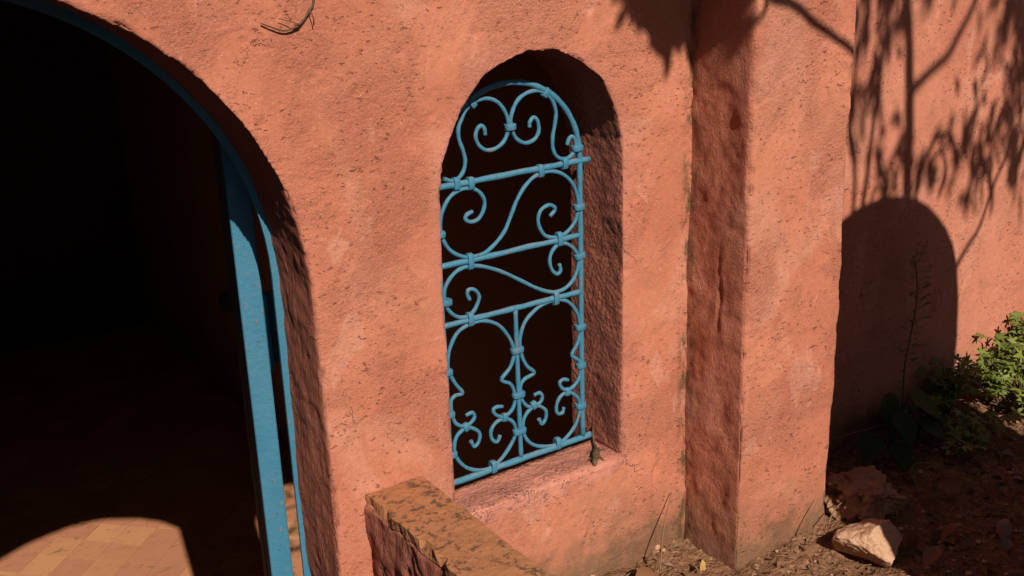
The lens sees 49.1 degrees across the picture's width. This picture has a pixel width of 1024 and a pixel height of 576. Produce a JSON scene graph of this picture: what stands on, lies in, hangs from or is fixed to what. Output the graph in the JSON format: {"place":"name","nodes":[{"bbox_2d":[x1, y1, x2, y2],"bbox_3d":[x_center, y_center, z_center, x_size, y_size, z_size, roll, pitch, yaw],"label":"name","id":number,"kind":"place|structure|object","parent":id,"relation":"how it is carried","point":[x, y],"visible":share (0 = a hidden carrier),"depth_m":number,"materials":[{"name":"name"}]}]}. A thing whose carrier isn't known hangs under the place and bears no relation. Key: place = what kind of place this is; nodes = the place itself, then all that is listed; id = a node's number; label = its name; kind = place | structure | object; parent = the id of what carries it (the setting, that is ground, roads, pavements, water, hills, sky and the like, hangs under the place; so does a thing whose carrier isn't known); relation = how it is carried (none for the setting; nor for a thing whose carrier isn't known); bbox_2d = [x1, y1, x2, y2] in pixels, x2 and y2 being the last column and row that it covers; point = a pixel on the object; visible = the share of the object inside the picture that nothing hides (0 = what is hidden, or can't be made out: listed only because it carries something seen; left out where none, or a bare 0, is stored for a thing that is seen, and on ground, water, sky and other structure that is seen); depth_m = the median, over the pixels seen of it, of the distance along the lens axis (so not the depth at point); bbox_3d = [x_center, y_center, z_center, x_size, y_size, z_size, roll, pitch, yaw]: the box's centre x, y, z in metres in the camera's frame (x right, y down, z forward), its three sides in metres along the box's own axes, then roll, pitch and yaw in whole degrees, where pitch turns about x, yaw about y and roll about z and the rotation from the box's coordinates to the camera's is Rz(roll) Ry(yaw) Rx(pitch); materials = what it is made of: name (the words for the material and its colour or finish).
{"place":"outdoors","nodes":[
{"label":"outdoors","id":0,"kind":"place"},
{"bbox_2d":[0,322,302,575],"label":"floor","id":1,"kind":"structure","parent":0,"point":[124,451],"depth_m":6.88,"materials":[{"name":"tile"}]},
{"bbox_2d":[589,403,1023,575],"bbox_3d":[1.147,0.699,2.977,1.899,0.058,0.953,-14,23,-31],"label":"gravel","id":2,"kind":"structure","parent":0,"point":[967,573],"depth_m":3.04,"materials":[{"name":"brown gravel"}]},
{"bbox_2d":[599,371,1023,575],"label":"ground","id":3,"kind":"structure","parent":0,"point":[846,454],"depth_m":3.10,"materials":[{"name":"soil"}]},
{"bbox_2d":[0,0,855,575],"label":"plastered building","id":4,"kind":"structure","parent":3,"relation":"on","point":[490,264],"depth_m":2.73,"materials":[{"name":"paint"}]},
{"bbox_2d":[210,130,292,575],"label":"door","id":5,"kind":"structure","parent":4,"relation":"in","point":[253,310],"depth_m":2.64,"materials":[{"name":"blue paint"}]},
{"bbox_2d":[261,0,314,31],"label":"creeper stem","id":6,"kind":"object","parent":4,"relation":"attached to","point":[297,25],"visible":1,"depth_m":2.08,"materials":[{"name":"brown plant"}]},
{"bbox_2d":[587,426,605,465],"bbox_3d":[0.217,0.408,2.889,0.047,0.045,0.140,1,19,8],"label":"gecko","id":7,"kind":"object","parent":4,"relation":"on","point":[595,456],"visible":1,"depth_m":2.87,"materials":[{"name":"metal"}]},
{"bbox_2d":[364,475,548,575],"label":"parapet wall","id":8,"kind":"structure","parent":3,"relation":"on","point":[420,525],"depth_m":2.32,"materials":[{"name":"paint"}]},
{"bbox_2d":[636,566,659,575],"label":"dry leaf","id":9,"kind":"object","parent":3,"relation":"on","point":[644,571],"visible":1,"depth_m":2.91,"materials":[{"name":"orange plant"}]},
{"bbox_2d":[659,492,671,569],"bbox_3d":[0.402,0.637,2.947,0.010,0.138,0.170,4,20,16],"label":"twig","id":10,"kind":"object","parent":3,"relation":"on","point":[663,534],"visible":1,"depth_m":2.94,"materials":[{"name":"wood"}]},
{"bbox_2d":[683,572,700,575],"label":"dry leaf","id":11,"kind":"object","parent":3,"relation":"on","point":[690,573],"visible":1,"depth_m":2.91,"materials":[{"name":"brown plant"}]},
{"bbox_2d":[807,499,817,532],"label":"twig","id":12,"kind":"object","parent":3,"relation":"on","point":[811,517],"visible":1,"depth_m":3.01,"materials":[{"name":"wood"}]},
{"bbox_2d":[623,392,1023,575],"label":"leaf litter","id":13,"kind":"object","parent":3,"relation":"on","point":[996,508],"visible":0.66,"depth_m":3.19,"materials":[{"name":"brown plant"}]},
{"bbox_2d":[940,523,961,540],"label":"dry leaf","id":14,"kind":"object","parent":13,"relation":"on","point":[948,529],"visible":1,"depth_m":3.04,"materials":[{"name":"brown plant"}]},
{"bbox_2d":[641,394,1023,575],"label":"straw litter","id":15,"kind":"object","parent":3,"relation":"on","point":[901,518],"visible":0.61,"depth_m":3.12,"materials":[{"name":"brown plant"}]},
{"bbox_2d":[700,560,705,571],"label":"dry leaf","id":16,"kind":"object","parent":15,"relation":"on","point":[702,565],"visible":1,"depth_m":2.92,"materials":[{"name":"plant"}]},
{"bbox_2d":[828,500,844,522],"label":"twig","id":17,"kind":"object","parent":3,"relation":"on","point":[833,512],"visible":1,"depth_m":3.05,"materials":[{"name":"wood"}]},
{"bbox_2d":[829,423,891,440],"bbox_3d":[1.022,0.454,3.408,0.454,0.023,0.006,-11,21,-24],"label":"twig","id":18,"kind":"object","parent":3,"relation":"on","point":[857,431],"visible":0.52,"depth_m":3.42,"materials":[{"name":"wood"}]},
{"bbox_2d":[824,465,908,523],"bbox_3d":[1.004,0.585,3.183,0.273,0.136,0.207,-14,23,-31],"label":"stone","id":19,"kind":"object","parent":3,"relation":"on","point":[861,491],"visible":0.95,"depth_m":3.12,"materials":[{"name":"stone"}]},
{"bbox_2d":[832,518,902,567],"bbox_3d":[0.955,0.660,2.989,0.165,0.092,0.176,11,23,32],"label":"stone","id":20,"kind":"object","parent":3,"relation":"on","point":[874,540],"visible":1,"depth_m":2.94,"materials":[{"name":"stone"}]},
{"bbox_2d":[885,487,898,522],"bbox_3d":[1.038,0.595,3.069,0.009,0.057,0.105,-3,19,-5],"label":"twig","id":21,"kind":"object","parent":3,"relation":"on","point":[893,506],"visible":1,"depth_m":3.04,"materials":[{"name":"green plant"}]},
{"bbox_2d":[858,389,947,471],"bbox_3d":[1.224,0.434,3.456,0.410,0.202,0.149,-14,23,-31],"label":"broad leaved plant","id":22,"kind":"object","parent":3,"relation":"on","point":[871,446],"visible":1,"depth_m":3.44,"materials":[{"name":"green plant"}]},
{"bbox_2d":[897,252,936,406],"bbox_3d":[1.272,0.175,3.540,0.142,0.604,0.046,-14,23,-31],"label":"climbing weed","id":23,"kind":"object","parent":3,"relation":"on","point":[912,260],"visible":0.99,"depth_m":3.53,"materials":[{"name":"green plant"}]},
{"bbox_2d":[891,401,943,439],"bbox_3d":[1.280,0.436,3.603,0.165,0.158,0.177,-7,20,-14],"label":"leafy plant","id":24,"kind":"object","parent":3,"relation":"on","point":[915,408],"visible":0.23,"depth_m":3.58,"materials":[{"name":"green plant"}]},
{"bbox_2d":[911,462,939,479],"bbox_3d":[1.215,0.528,3.284,0.114,0.048,0.010,-10,21,-22],"label":"grass blade","id":25,"kind":"object","parent":3,"relation":"on","point":[920,463],"depth_m":3.27,"materials":[{"name":"green plant"}]},
{"bbox_2d":[828,0,1023,451],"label":"garden wall","id":26,"kind":"structure","parent":3,"relation":"on","point":[934,167],"depth_m":3.50,"materials":[{"name":"pink paint"}]},
{"bbox_2d":[922,546,941,566],"bbox_3d":[1.091,0.698,2.908,0.055,0.034,0.052,-1,19,3],"label":"dry leaf","id":27,"kind":"object","parent":3,"relation":"on","point":[931,554],"visible":1,"depth_m":2.91,"materials":[{"name":"brown plant"}]},
{"bbox_2d":[936,478,961,492],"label":"dry leaf","id":28,"kind":"object","parent":3,"relation":"on","point":[950,485],"visible":1,"depth_m":3.23,"materials":[{"name":"brown plant"}]},
{"bbox_2d":[915,353,982,419],"bbox_3d":[1.437,0.346,3.691,0.266,0.208,0.172,-6,20,-11],"label":"leafy plant","id":29,"kind":"object","parent":3,"relation":"on","point":[945,387],"visible":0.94,"depth_m":3.68,"materials":[{"name":"green plant"}]},
{"bbox_2d":[944,538,955,543],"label":"dry leaf","id":30,"kind":"object","parent":3,"relation":"on","point":[950,540],"visible":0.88,"depth_m":3.03,"materials":[{"name":"brown plant"}]},
{"bbox_2d":[941,407,1023,454],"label":"leafy plant","id":31,"kind":"object","parent":3,"relation":"on","point":[971,428],"visible":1,"depth_m":3.52,"materials":[{"name":"green plant"}]},
{"bbox_2d":[963,346,1023,402],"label":"leafy plant","id":32,"kind":"object","parent":3,"relation":"on","point":[997,372],"visible":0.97,"depth_m":3.75,"materials":[{"name":"green plant"}]},
{"bbox_2d":[972,310,1023,390],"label":"leafy plant","id":33,"kind":"object","parent":3,"relation":"on","point":[1016,342],"visible":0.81,"depth_m":3.85,"materials":[{"name":"green plant"}]},
{"bbox_2d":[996,519,1011,538],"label":"dry leaf","id":34,"kind":"object","parent":3,"relation":"on","point":[1003,527],"visible":0.92,"depth_m":3.04,"materials":[{"name":"brown plant"}]},
{"bbox_2d":[1001,536,1012,550],"bbox_3d":[1.301,0.672,2.948,0.058,0.024,0.031,-15,23,-33],"label":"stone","id":35,"kind":"object","parent":3,"relation":"on","point":[1006,543],"visible":1,"depth_m":2.95,"materials":[{"name":"stone"}]},
{"bbox_2d":[992,376,1023,408],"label":"leafy plant","id":36,"kind":"object","parent":3,"relation":"on","point":[1014,389],"visible":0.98,"depth_m":3.68,"materials":[{"name":"green plant"}]},
{"bbox_2d":[1013,475,1023,481],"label":"dry leaf","id":37,"kind":"object","parent":3,"relation":"on","point":[1018,477],"visible":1,"depth_m":3.33,"materials":[{"name":"brown plant"}]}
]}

